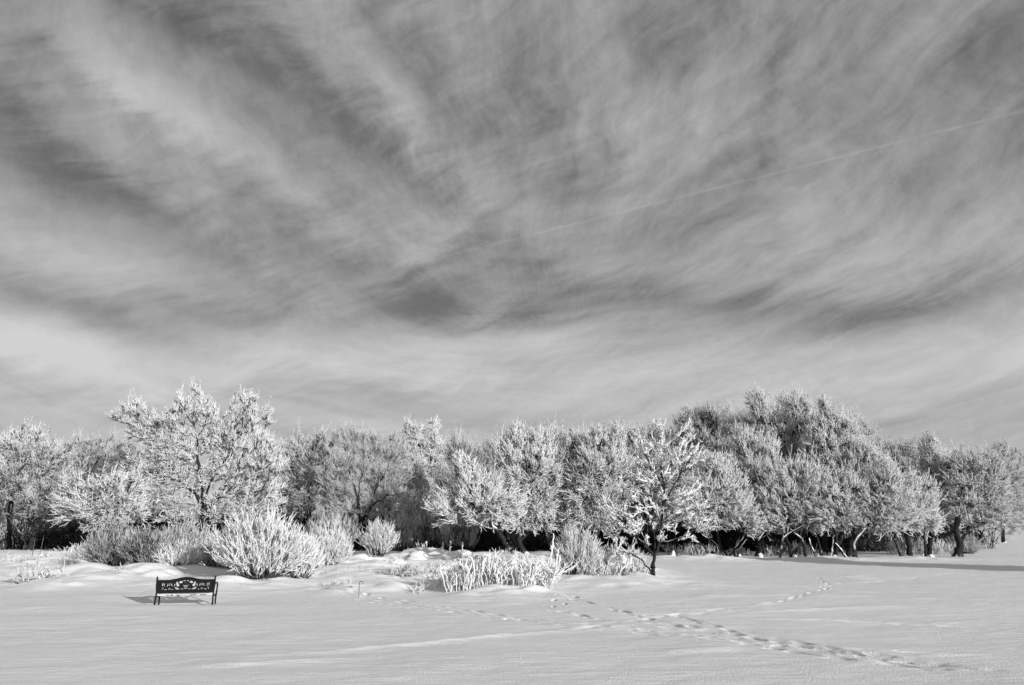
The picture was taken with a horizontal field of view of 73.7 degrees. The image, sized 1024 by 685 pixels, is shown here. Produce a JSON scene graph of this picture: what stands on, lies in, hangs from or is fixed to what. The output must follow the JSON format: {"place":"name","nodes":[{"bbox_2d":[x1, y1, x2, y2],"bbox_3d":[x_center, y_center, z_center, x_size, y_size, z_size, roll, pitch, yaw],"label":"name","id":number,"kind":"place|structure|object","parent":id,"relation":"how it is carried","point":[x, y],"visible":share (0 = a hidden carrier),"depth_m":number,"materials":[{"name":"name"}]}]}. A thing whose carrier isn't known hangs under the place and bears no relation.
{"place":"outdoors","nodes":[
{"label":"outdoors","id":0,"kind":"place"},
{"bbox_2d":[0,524,1023,684],"bbox_3d":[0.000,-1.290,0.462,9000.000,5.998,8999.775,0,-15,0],"label":"ground","id":1,"kind":"structure","parent":0,"point":[865,618],"depth_m":10.86,"materials":[{"name":"snow"}]},
{"bbox_2d":[0,433,32,526],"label":"background tree","id":2,"kind":"object","parent":1,"relation":"on","point":[2,512],"visible":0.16,"depth_m":54.24,"materials":[{"name":"grey plant"}]},
{"bbox_2d":[9,562,36,583],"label":"weed clump","id":3,"kind":"object","parent":1,"relation":"on","point":[22,577],"visible":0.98,"depth_m":17.59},
{"bbox_2d":[0,416,53,549],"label":"tall white tree","id":4,"kind":"object","parent":1,"relation":"on","point":[18,437],"visible":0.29,"depth_m":45.25,"materials":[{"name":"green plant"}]},
{"bbox_2d":[32,567,62,578],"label":"weed clump","id":5,"kind":"object","parent":1,"relation":"on","point":[41,574],"visible":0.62,"depth_m":17.93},
{"bbox_2d":[0,422,98,549],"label":"leaning tree","id":6,"kind":"object","parent":1,"relation":"on","point":[30,452],"visible":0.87,"depth_m":38.95,"materials":[{"name":"grey plant"}]},
{"bbox_2d":[21,435,91,529],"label":"background tree","id":7,"kind":"object","parent":1,"relation":"on","point":[52,481],"visible":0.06,"depth_m":55.71,"materials":[{"name":"grey plant"}]},
{"bbox_2d":[50,545,83,555],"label":"weed field","id":8,"kind":"structure","parent":1,"relation":"on","point":[72,547],"depth_m":28.05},
{"bbox_2d":[46,519,92,549],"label":"dark bush","id":9,"kind":"object","parent":1,"relation":"on","point":[62,542],"visible":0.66,"depth_m":42.80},
{"bbox_2d":[63,541,92,561],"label":"hedge bush","id":10,"kind":"object","parent":1,"relation":"on","point":[77,554],"visible":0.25,"depth_m":26.40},
{"bbox_2d":[35,421,144,528],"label":"grey tree","id":11,"kind":"object","parent":1,"relation":"on","point":[100,457],"visible":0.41,"depth_m":47.32,"materials":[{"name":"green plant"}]},
{"bbox_2d":[44,458,155,535],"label":"white tree","id":12,"kind":"object","parent":1,"relation":"on","point":[77,492],"visible":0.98,"depth_m":36.76,"materials":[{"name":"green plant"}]},
{"bbox_2d":[69,527,131,549],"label":"dark bush","id":13,"kind":"object","parent":1,"relation":"on","point":[84,537],"visible":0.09,"depth_m":41.81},
{"bbox_2d":[75,513,141,565],"bbox_3d":[-13.204,6.508,22.579,2.086,1.908,1.893,0,-15,0],"label":"hedge bush","id":14,"kind":"object","parent":1,"relation":"on","point":[101,548],"visible":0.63,"depth_m":22.28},
{"bbox_2d":[111,520,181,563],"bbox_3d":[-11.732,6.581,22.056,2.215,1.652,1.689,0,-15,0],"label":"hedge bush","id":15,"kind":"object","parent":1,"relation":"on","point":[139,547],"visible":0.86,"depth_m":21.77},
{"bbox_2d":[116,439,182,517],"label":"background tree","id":16,"kind":"object","parent":1,"relation":"on","point":[164,502],"visible":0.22,"depth_m":54.87,"materials":[{"name":"grey plant"}]},
{"bbox_2d":[117,502,185,537],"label":"dark bush","id":17,"kind":"object","parent":1,"relation":"on","point":[156,525],"visible":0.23,"depth_m":43.04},
{"bbox_2d":[150,535,209,565],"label":"white bush","id":18,"kind":"object","parent":1,"relation":"on","point":[177,555],"visible":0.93,"depth_m":19.66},
{"bbox_2d":[154,575,217,604],"bbox_3d":[-6.715,5.162,14.096,1.135,0.680,0.410,3,-15,-13],"label":"garden bench","id":19,"kind":"object","parent":1,"relation":"on","point":[182,591],"visible":0.99,"depth_m":13.98,"materials":[{"name":"black metal"}]},
{"bbox_2d":[157,513,221,537],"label":"dark bush","id":20,"kind":"object","parent":1,"relation":"on","point":[190,525],"visible":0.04,"depth_m":43.10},
{"bbox_2d":[160,508,221,548],"bbox_3d":[-11.051,6.569,23.150,2.528,1.863,1.866,0,-15,0],"label":"hedge bush","id":21,"kind":"object","parent":1,"relation":"on","point":[187,534],"visible":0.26,"depth_m":22.95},
{"bbox_2d":[106,376,289,539],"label":"tree","id":22,"kind":"object","parent":1,"relation":"on","point":[205,504],"visible":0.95,"depth_m":40.42,"materials":[{"name":"white plant"}]},
{"bbox_2d":[189,524,234,568],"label":"hedge bush","id":23,"kind":"object","parent":1,"relation":"on","point":[209,560],"visible":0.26,"depth_m":20.26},
{"bbox_2d":[212,441,269,518],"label":"background tree","id":24,"kind":"object","parent":1,"relation":"on","point":[243,484],"visible":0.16,"depth_m":55.52,"materials":[{"name":"grey plant"}]},
{"bbox_2d":[200,502,323,577],"bbox_3d":[-6.583,5.213,18.213,3.147,2.003,2.471,0,-15,0],"label":"white bush","id":25,"kind":"object","parent":1,"relation":"on","point":[265,549],"visible":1,"depth_m":17.71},
{"bbox_2d":[256,506,307,534],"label":"dark bush","id":26,"kind":"object","parent":1,"relation":"on","point":[295,518],"visible":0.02,"depth_m":42.40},
{"bbox_2d":[253,434,315,521],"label":"background tree","id":27,"kind":"object","parent":1,"relation":"on","point":[265,468],"visible":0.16,"depth_m":52.90,"materials":[{"name":"grey plant"}]},
{"bbox_2d":[258,417,354,530],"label":"tree","id":28,"kind":"object","parent":1,"relation":"on","point":[306,473],"visible":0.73,"depth_m":43.92,"materials":[{"name":"grey plant"}]},
{"bbox_2d":[287,532,326,578],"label":"white bush","id":29,"kind":"object","parent":1,"relation":"on","point":[306,570],"visible":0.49,"depth_m":18.41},
{"bbox_2d":[290,511,342,534],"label":"dark bush","id":30,"kind":"object","parent":1,"relation":"on","point":[305,521],"visible":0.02,"depth_m":44.08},
{"bbox_2d":[305,512,353,565],"bbox_3d":[-6.059,6.466,22.143,1.966,1.875,1.551,0,-15,0],"label":"white bush","id":31,"kind":"object","parent":1,"relation":"on","point":[337,552],"visible":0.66,"depth_m":21.90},
{"bbox_2d":[306,505,361,547],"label":"thicket bush","id":32,"kind":"object","parent":1,"relation":"on","point":[343,525],"visible":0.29,"depth_m":39.41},
{"bbox_2d":[318,444,357,521],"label":"background tree","id":33,"kind":"object","parent":1,"relation":"on","point":[337,453],"visible":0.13,"depth_m":53.67,"materials":[{"name":"grey plant"}]},
{"bbox_2d":[329,576,351,584],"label":"weed clump","id":34,"kind":"object","parent":1,"relation":"on","point":[341,581],"visible":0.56,"depth_m":16.99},
{"bbox_2d":[317,516,377,550],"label":"dark bush","id":35,"kind":"object","parent":1,"relation":"on","point":[355,547],"visible":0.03,"depth_m":41.85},
{"bbox_2d":[313,417,422,550],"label":"dark tree","id":36,"kind":"object","parent":1,"relation":"on","point":[365,463],"visible":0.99,"depth_m":42.12,"materials":[{"name":"grey plant"}]},
{"bbox_2d":[355,517,399,556],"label":"pointed bush","id":37,"kind":"object","parent":1,"relation":"on","point":[377,542],"visible":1,"depth_m":24.58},
{"bbox_2d":[351,508,410,550],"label":"dark bush","id":38,"kind":"object","parent":1,"relation":"on","point":[372,519],"visible":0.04,"depth_m":42.28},
{"bbox_2d":[354,433,414,517],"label":"background tree","id":39,"kind":"object","parent":1,"relation":"on","point":[371,474],"visible":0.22,"depth_m":54.88,"materials":[{"name":"grey plant"}]},
{"bbox_2d":[373,497,423,550],"bbox_3d":[-6.788,10.665,40.031,3.207,3.218,1.890,0,-15,0],"label":"thicket bush","id":40,"kind":"object","parent":1,"relation":"on","point":[403,530],"visible":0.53,"depth_m":39.80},
{"bbox_2d":[384,561,420,576],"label":"weed clump","id":41,"kind":"object","parent":1,"relation":"on","point":[403,570],"visible":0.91,"depth_m":18.93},
{"bbox_2d":[394,453,432,518],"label":"background tree","id":42,"kind":"object","parent":1,"relation":"on","point":[417,480],"visible":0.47,"depth_m":50.85,"materials":[{"name":"grey plant"}]},
{"bbox_2d":[405,551,429,559],"bbox_3d":[-3.459,7.902,25.331,1.056,0.357,0.876,0,-15,0],"label":"snow heap","id":43,"kind":"object","parent":1,"relation":"on","point":[418,555],"visible":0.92,"depth_m":25.03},
{"bbox_2d":[399,479,448,548],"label":"thicket bush","id":44,"kind":"object","parent":1,"relation":"on","point":[420,518],"visible":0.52,"depth_m":40.30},
{"bbox_2d":[395,414,453,503],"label":"white birch","id":45,"kind":"object","parent":1,"relation":"on","point":[412,431],"visible":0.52,"depth_m":57.38,"materials":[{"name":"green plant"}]},
{"bbox_2d":[425,559,446,572],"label":"weed clump","id":46,"kind":"object","parent":1,"relation":"on","point":[431,567],"visible":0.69,"depth_m":19.71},
{"bbox_2d":[425,566,451,587],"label":"weed clump","id":47,"kind":"object","parent":1,"relation":"on","point":[441,580],"visible":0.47,"depth_m":17.02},
{"bbox_2d":[435,498,481,551],"bbox_3d":[-3.094,10.402,39.668,2.880,3.568,1.559,0,-15,0],"label":"thicket bush","id":48,"kind":"object","parent":1,"relation":"on","point":[452,532],"visible":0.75,"depth_m":39.22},
{"bbox_2d":[426,423,492,509],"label":"spiky tree","id":49,"kind":"object","parent":1,"relation":"on","point":[442,472],"visible":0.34,"depth_m":47.01,"materials":[{"name":"grey plant"}]},
{"bbox_2d":[436,556,486,591],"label":"reed clump","id":50,"kind":"object","parent":1,"relation":"on","point":[457,574],"visible":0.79,"depth_m":15.93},
{"bbox_2d":[421,449,531,556],"bbox_3d":[-1.490,6.824,29.179,4.732,4.660,2.016,0,-15,0],"label":"leaning willow","id":51,"kind":"object","parent":1,"relation":"on","point":[471,484],"visible":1,"depth_m":28.96,"materials":[{"name":"white plant"}]},
{"bbox_2d":[467,518,507,551],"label":"dark bush","id":52,"kind":"object","parent":1,"relation":"on","point":[487,540],"visible":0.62,"depth_m":39.89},
{"bbox_2d":[463,548,512,589],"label":"reed clump","id":53,"kind":"object","parent":1,"relation":"on","point":[489,565],"visible":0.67,"depth_m":16.18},
{"bbox_2d":[472,425,524,529],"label":"background tree","id":54,"kind":"object","parent":1,"relation":"on","point":[489,465],"visible":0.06,"depth_m":46.73,"materials":[{"name":"grey plant"}]},
{"bbox_2d":[0,498,1002,549],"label":"undergrowth","id":55,"kind":"object","parent":1,"relation":"on","point":[39,538],"visible":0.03,"depth_m":45.35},
{"bbox_2d":[493,547,529,559],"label":"weed clump","id":56,"kind":"object","parent":1,"relation":"on","point":[508,554],"visible":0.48,"depth_m":25.27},
{"bbox_2d":[484,554,543,586],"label":"reed clump","id":57,"kind":"object","parent":1,"relation":"on","point":[520,580],"visible":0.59,"depth_m":16.35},
{"bbox_2d":[494,526,547,551],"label":"dark bush","id":58,"kind":"object","parent":1,"relation":"on","point":[531,541],"visible":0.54,"depth_m":39.83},
{"bbox_2d":[485,418,566,553],"bbox_3d":[0.662,7.150,34.289,4.350,6.905,2.917,0,-15,0],"label":"willow","id":59,"kind":"object","parent":1,"relation":"on","point":[524,450],"visible":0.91,"depth_m":34.13,"materials":[{"name":"white plant"}]},
{"bbox_2d":[509,554,578,587],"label":"reed clump","id":60,"kind":"object","parent":1,"relation":"on","point":[541,574],"visible":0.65,"depth_m":16.80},
{"bbox_2d":[528,523,568,550],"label":"dark bush","id":61,"kind":"object","parent":1,"relation":"on","point":[546,547],"visible":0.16,"depth_m":40.72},
{"bbox_2d":[527,414,594,551],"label":"willow","id":62,"kind":"object","parent":1,"relation":"on","point":[566,443],"visible":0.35,"depth_m":35.20,"materials":[{"name":"grey plant"}]},
{"bbox_2d":[545,522,608,575],"bbox_3d":[1.835,5.855,19.362,1.828,1.615,1.312,0,-15,0],"label":"reed bush","id":63,"kind":"object","parent":1,"relation":"on","point":[574,547],"visible":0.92,"depth_m":19.04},
{"bbox_2d":[558,416,636,553],"bbox_3d":[4.254,7.193,34.291,4.353,6.973,2.636,0,-15,0],"label":"willow","id":64,"kind":"object","parent":1,"relation":"on","point":[610,449],"visible":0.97,"depth_m":33.97,"materials":[{"name":"white plant"}]},
{"bbox_2d":[578,523,618,550],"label":"dark bush","id":65,"kind":"object","parent":1,"relation":"on","point":[603,540],"visible":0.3,"depth_m":41.06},
{"bbox_2d":[593,555,640,575],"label":"reed clump","id":66,"kind":"object","parent":1,"relation":"on","point":[614,571],"visible":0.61,"depth_m":19.38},
{"bbox_2d":[606,552,629,567],"bbox_3d":[3.316,6.822,21.155,0.838,0.638,0.463,0,-15,0],"label":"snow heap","id":67,"kind":"object","parent":1,"relation":"on","point":[611,561],"visible":0.46,"depth_m":21.07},
{"bbox_2d":[601,543,650,565],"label":"bush","id":68,"kind":"object","parent":1,"relation":"on","point":[635,560],"visible":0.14,"depth_m":21.78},
{"bbox_2d":[608,519,651,549],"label":"dark bush","id":69,"kind":"object","parent":1,"relation":"on","point":[637,545],"visible":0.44,"depth_m":41.82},
{"bbox_2d":[616,416,685,554],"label":"willow","id":70,"kind":"object","parent":1,"relation":"on","point":[657,488],"visible":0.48,"depth_m":37.08,"materials":[{"name":"grey plant"}]},
{"bbox_2d":[600,417,717,575],"bbox_3d":[4.211,4.418,19.875,3.326,4.651,1.449,0,-15,0],"label":"young tree","id":71,"kind":"object","parent":1,"relation":"on","point":[665,498],"visible":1,"depth_m":19.79,"materials":[{"name":"white plant"}]},
{"bbox_2d":[631,415,686,529],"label":"background tree","id":72,"kind":"object","parent":1,"relation":"on","point":[666,435],"visible":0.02,"depth_m":49.31,"materials":[{"name":"grey plant"}]},
{"bbox_2d":[638,525,699,551],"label":"dark bush","id":73,"kind":"object","parent":1,"relation":"on","point":[668,538],"visible":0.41,"depth_m":39.88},
{"bbox_2d":[660,543,701,554],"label":"grass tuft","id":74,"kind":"object","parent":1,"relation":"on","point":[685,550],"visible":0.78,"depth_m":35.40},
{"bbox_2d":[676,520,722,551],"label":"dark bush","id":75,"kind":"object","parent":1,"relation":"on","point":[699,538],"visible":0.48,"depth_m":39.91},
{"bbox_2d":[686,542,718,554],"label":"grass tuft","id":76,"kind":"object","parent":1,"relation":"on","point":[709,549],"visible":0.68,"depth_m":35.42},
{"bbox_2d":[665,396,741,552],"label":"willow","id":77,"kind":"object","parent":1,"relation":"on","point":[702,420],"visible":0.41,"depth_m":40.59,"materials":[{"name":"grey plant"}]},
{"bbox_2d":[668,446,771,555],"bbox_3d":[9.973,7.739,33.116,5.012,5.398,2.514,0,-15,0],"label":"willow","id":78,"kind":"object","parent":1,"relation":"on","point":[719,477],"visible":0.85,"depth_m":32.80,"materials":[{"name":"grey plant"}]},
{"bbox_2d":[702,522,755,551],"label":"dark bush","id":79,"kind":"object","parent":1,"relation":"on","point":[728,539],"visible":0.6,"depth_m":39.83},
{"bbox_2d":[704,397,759,529],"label":"background tree","id":80,"kind":"object","parent":1,"relation":"on","point":[723,409],"visible":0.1,"depth_m":45.68,"materials":[{"name":"grey plant"}]},
{"bbox_2d":[726,547,754,555],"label":"grass tuft","id":81,"kind":"object","parent":1,"relation":"on","point":[742,551],"visible":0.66,"depth_m":35.46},
{"bbox_2d":[712,400,782,550],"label":"willow","id":82,"kind":"object","parent":1,"relation":"on","point":[748,419],"visible":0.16,"depth_m":43.85,"materials":[{"name":"grey plant"}]},
{"bbox_2d":[725,421,794,556],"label":"willow","id":83,"kind":"object","parent":1,"relation":"on","point":[751,446],"visible":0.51,"depth_m":35.29,"materials":[{"name":"grey plant"}]},
{"bbox_2d":[732,528,794,552],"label":"dark bush","id":84,"kind":"object","parent":1,"relation":"on","point":[751,544],"visible":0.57,"depth_m":39.76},
{"bbox_2d":[755,544,787,555],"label":"grass tuft","id":85,"kind":"object","parent":1,"relation":"on","point":[767,549],"visible":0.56,"depth_m":35.43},
{"bbox_2d":[742,378,819,553],"bbox_3d":[16.033,6.940,38.496,5.260,9.897,3.149,0,-15,0],"label":"willow","id":86,"kind":"object","parent":1,"relation":"on","point":[795,410],"visible":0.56,"depth_m":38.86,"materials":[{"name":"grey plant"}]},
{"bbox_2d":[766,386,815,413],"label":"background tree","id":87,"kind":"object","parent":1,"relation":"on","point":[784,395],"visible":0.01,"depth_m":52.25,"materials":[{"name":"grey plant"}]},
{"bbox_2d":[779,525,803,557],"bbox_3d":[13.379,9.595,32.745,1.581,1.658,0.186,4,-15,-15],"label":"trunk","id":88,"kind":"object","parent":1,"relation":"on","point":[782,542],"visible":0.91,"depth_m":32.67,"materials":[{"name":"grey plant"}]},
{"bbox_2d":[765,521,821,551],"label":"dark bush","id":89,"kind":"object","parent":1,"relation":"on","point":[794,538],"visible":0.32,"depth_m":39.99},
{"bbox_2d":[750,445,841,556],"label":"willow","id":90,"kind":"object","parent":1,"relation":"on","point":[788,479],"visible":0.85,"depth_m":33.77,"materials":[{"name":"grey plant"}]},
{"bbox_2d":[793,532,806,556],"bbox_3d":[13.818,9.739,32.706,0.302,1.421,0.668,14,-20,-42],"label":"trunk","id":91,"kind":"object","parent":1,"relation":"on","point":[803,545],"visible":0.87,"depth_m":32.62,"materials":[{"name":"grey plant"}]},
{"bbox_2d":[784,541,816,555],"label":"grass tuft","id":92,"kind":"object","parent":1,"relation":"on","point":[800,549],"visible":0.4,"depth_m":35.37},
{"bbox_2d":[804,528,854,551],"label":"dark bush","id":93,"kind":"object","parent":1,"relation":"on","point":[829,539],"visible":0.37,"depth_m":39.85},
{"bbox_2d":[795,391,868,554],"bbox_3d":[17.343,6.855,36.403,4.278,8.769,2.907,0,-15,0],"label":"willow","id":94,"kind":"object","parent":1,"relation":"on","point":[831,428],"visible":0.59,"depth_m":36.53,"materials":[{"name":"grey plant"}]},
{"bbox_2d":[799,456,873,554],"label":"willow","id":95,"kind":"object","parent":1,"relation":"on","point":[838,510],"visible":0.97,"depth_m":33.18,"materials":[{"name":"grey plant"}]},
{"bbox_2d":[842,402,870,529],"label":"background tree","id":96,"kind":"object","parent":1,"relation":"on","point":[858,432],"visible":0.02,"depth_m":44.77,"materials":[{"name":"grey plant"}]},
{"bbox_2d":[835,397,882,528],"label":"background tree","id":97,"kind":"object","parent":1,"relation":"on","point":[863,423],"visible":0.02,"depth_m":50.01,"materials":[{"name":"grey plant"}]},
{"bbox_2d":[852,522,873,556],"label":"bare sapling","id":98,"kind":"object","parent":1,"relation":"on","point":[855,542],"visible":0.87,"depth_m":32.66,"materials":[{"name":"grey plant"}]},
{"bbox_2d":[838,527,896,551],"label":"dark bush","id":99,"kind":"object","parent":1,"relation":"on","point":[866,541],"visible":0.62,"depth_m":39.74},
{"bbox_2d":[836,433,906,556],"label":"willow","id":100,"kind":"object","parent":1,"relation":"on","point":[867,450],"visible":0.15,"depth_m":35.21,"materials":[{"name":"grey plant"}]},
{"bbox_2d":[847,443,930,557],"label":"willow","id":101,"kind":"object","parent":1,"relation":"on","point":[884,511],"visible":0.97,"depth_m":32.90,"materials":[{"name":"grey plant"}]},
{"bbox_2d":[861,431,931,541],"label":"willow","id":102,"kind":"object","parent":1,"relation":"on","point":[897,450],"visible":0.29,"depth_m":41.26,"materials":[{"name":"grey plant"}]},
{"bbox_2d":[873,530,919,550],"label":"dark bush","id":103,"kind":"object","parent":1,"relation":"on","point":[892,533],"visible":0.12,"depth_m":40.92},
{"bbox_2d":[884,533,919,554],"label":"grass tuft","id":104,"kind":"object","parent":1,"relation":"on","point":[891,544],"visible":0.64,"depth_m":36.50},
{"bbox_2d":[874,461,949,555],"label":"willow","id":105,"kind":"object","parent":1,"relation":"on","point":[929,495],"visible":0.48,"depth_m":33.51,"materials":[{"name":"grey plant"}]},
{"bbox_2d":[901,533,943,554],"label":"grass tuft","id":106,"kind":"object","parent":1,"relation":"on","point":[921,547],"visible":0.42,"depth_m":36.39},
{"bbox_2d":[910,527,944,548],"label":"dark bush","id":107,"kind":"object","parent":1,"relation":"on","point":[919,535],"visible":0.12,"depth_m":41.02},
{"bbox_2d":[906,429,969,554],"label":"willow","id":108,"kind":"object","parent":1,"relation":"on","point":[929,450],"visible":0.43,"depth_m":36.08,"materials":[{"name":"grey plant"}]},
{"bbox_2d":[927,538,955,554],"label":"grass tuft","id":109,"kind":"object","parent":1,"relation":"on","point":[945,548],"visible":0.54,"depth_m":36.47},
{"bbox_2d":[933,532,980,551],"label":"dark bush","id":110,"kind":"object","parent":1,"relation":"on","point":[945,538],"visible":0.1,"depth_m":40.25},
{"bbox_2d":[944,533,985,553],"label":"round bush","id":111,"kind":"object","parent":1,"relation":"on","point":[972,547],"visible":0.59,"depth_m":37.16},
{"bbox_2d":[931,439,1021,556],"bbox_3d":[22.832,7.762,34.139,4.739,6.009,2.377,0,-15,0],"label":"willow","id":112,"kind":"object","parent":1,"relation":"on","point":[992,506],"visible":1,"depth_m":33.84,"materials":[{"name":"grey plant"}]},
{"bbox_2d":[986,436,1023,542],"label":"tree","id":113,"kind":"object","parent":1,"relation":"on","point":[1016,477],"visible":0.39,"depth_m":60.24,"materials":[{"name":"grey plant"}]},
{"bbox_2d":[0,0,1023,523],"label":"sky","id":114,"kind":"structure","parent":0,"point":[480,215],"materials":[{"name":"grey"}]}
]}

